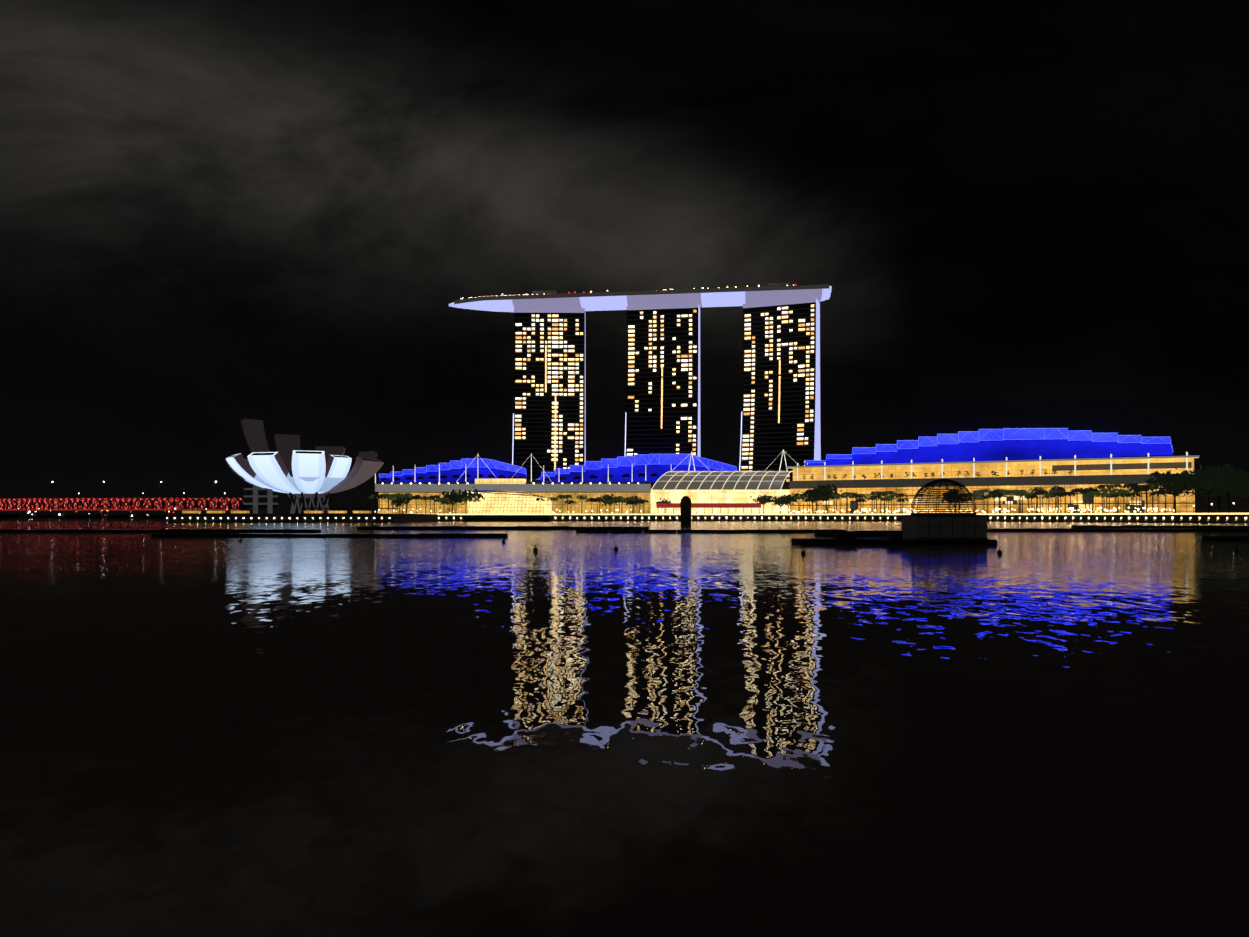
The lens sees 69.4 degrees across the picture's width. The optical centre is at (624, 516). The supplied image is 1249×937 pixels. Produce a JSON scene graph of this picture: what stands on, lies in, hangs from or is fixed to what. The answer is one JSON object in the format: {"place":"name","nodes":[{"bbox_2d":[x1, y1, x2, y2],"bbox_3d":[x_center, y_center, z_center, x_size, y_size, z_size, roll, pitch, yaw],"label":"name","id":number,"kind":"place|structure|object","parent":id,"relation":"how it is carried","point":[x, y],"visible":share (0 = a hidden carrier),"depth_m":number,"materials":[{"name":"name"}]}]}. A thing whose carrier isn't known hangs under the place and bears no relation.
{"place":"outdoors","nodes":[
{"label":"outdoors","id":0,"kind":"place"},
{"bbox_2d":[0,514,166,518],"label":"shore","id":1,"kind":"structure","parent":0,"point":[84,516],"depth_m":1112.50,"materials":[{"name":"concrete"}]},
{"bbox_2d":[512,308,585,481],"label":"tower","id":2,"kind":"structure","parent":0,"point":[549,423],"depth_m":826.16,"materials":[{"name":"black glass"}]},
{"bbox_2d":[0,519,1248,936],"bbox_3d":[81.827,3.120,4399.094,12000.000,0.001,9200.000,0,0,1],"label":"water","id":3,"kind":"structure","parent":0,"point":[574,733],"depth_m":13.02,"materials":[{"name":"black liquid"}]},
{"bbox_2d":[0,482,276,520],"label":"bridge","id":4,"kind":"structure","parent":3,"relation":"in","point":[74,506],"depth_m":589.11,"materials":[{"name":"metal"}]},
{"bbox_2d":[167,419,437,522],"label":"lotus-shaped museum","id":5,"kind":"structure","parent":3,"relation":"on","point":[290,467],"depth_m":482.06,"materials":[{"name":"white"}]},
{"bbox_2d":[179,508,399,513],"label":"waterfront canopies","id":6,"kind":"object","parent":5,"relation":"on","point":[223,511],"visible":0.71,"depth_m":458.39,"materials":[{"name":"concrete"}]},
{"bbox_2d":[0,496,1248,554],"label":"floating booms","id":7,"kind":"object","parent":3,"relation":"on","point":[685,506],"visible":0.88,"depth_m":173.71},
{"bbox_2d":[378,511,1248,522],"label":"promenade","id":8,"kind":"structure","parent":3,"relation":"on","point":[1133,517],"depth_m":570.96,"materials":[{"name":"concrete"}]},
{"bbox_2d":[464,489,553,520],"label":"crystal pavilion","id":9,"kind":"structure","parent":8,"relation":"on","point":[496,501],"depth_m":582.49,"materials":[{"name":"beige glass"}]},
{"bbox_2d":[375,471,793,513],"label":"shoppes","id":10,"kind":"structure","parent":8,"relation":"on","point":[714,486],"depth_m":637.56,"materials":[{"name":"glass"}]},
{"bbox_2d":[379,459,529,481],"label":"roof","id":11,"kind":"structure","parent":10,"relation":"on","point":[452,471],"depth_m":674.85,"materials":[{"name":"blue glass"}]},
{"bbox_2d":[375,449,807,482],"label":"roof masts","id":12,"kind":"object","parent":10,"relation":"on","point":[582,469],"visible":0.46,"depth_m":648.39},
{"bbox_2d":[533,454,736,481],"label":"roof","id":13,"kind":"structure","parent":10,"relation":"on","point":[655,466],"depth_m":676.52,"materials":[{"name":"blue metal"}]},
{"bbox_2d":[28,481,1246,520],"bbox_3d":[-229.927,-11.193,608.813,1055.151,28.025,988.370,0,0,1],"label":"promenade lights","id":14,"kind":"object","parent":8,"relation":"on","point":[1070,508],"visible":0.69,"depth_m":577.03},
{"bbox_2d":[656,503,760,513],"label":"red canopy","id":15,"kind":"object","parent":8,"relation":"on","point":[714,505],"visible":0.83,"depth_m":590.90,"materials":[{"name":"red"}]},
{"bbox_2d":[369,483,1184,513],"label":"palm trees","id":16,"kind":"object","parent":8,"relation":"on","point":[1058,492],"visible":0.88,"depth_m":548.16,"materials":[{"name":"green plant"}]},
{"bbox_2d":[389,468,1202,513],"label":"trees","id":17,"kind":"object","parent":8,"relation":"on","point":[1176,480],"visible":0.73,"depth_m":579.22,"materials":[{"name":"green plant"}]},
{"bbox_2d":[786,452,1198,513],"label":"convention centre","id":18,"kind":"structure","parent":8,"relation":"on","point":[1092,472],"depth_m":573.23,"materials":[{"name":"concrete"}]},
{"bbox_2d":[802,469,1072,479],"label":"terrace trees","id":19,"kind":"object","parent":18,"relation":"on","point":[933,474],"visible":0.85,"depth_m":593.82,"materials":[{"name":"green plant"}]},
{"bbox_2d":[805,428,1172,465],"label":"curved roof","id":20,"kind":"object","parent":18,"relation":"on","point":[1012,444],"visible":1,"depth_m":593.53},
{"bbox_2d":[1182,460,1248,512],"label":"bayfront trees","id":21,"kind":"object","parent":8,"relation":"on","point":[1229,482],"visible":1,"depth_m":450.92,"materials":[{"name":"green plant"}]},
{"bbox_2d":[791,479,996,545],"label":"dome pavilion","id":22,"kind":"structure","parent":3,"relation":"on","point":[944,529],"depth_m":108.75,"materials":[{"name":"metal"}]},
{"bbox_2d":[454,283,828,303],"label":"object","id":23,"kind":"structure","parent":0,"point":[555,294],"depth_m":808.50,"materials":[{"name":"grey"}]},
{"bbox_2d":[624,303,700,456],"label":"tower","id":24,"kind":"structure","parent":0,"point":[662,414],"depth_m":810.86,"materials":[{"name":"black glass"}]},
{"bbox_2d":[739,298,820,481],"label":"tower","id":25,"kind":"structure","parent":0,"point":[780,411],"depth_m":795.75,"materials":[{"name":"black glass"}]},
{"bbox_2d":[449,286,831,311],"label":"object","id":26,"kind":"structure","parent":25,"relation":"on","point":[713,299],"depth_m":812.75,"materials":[{"name":"metal"}]}
]}

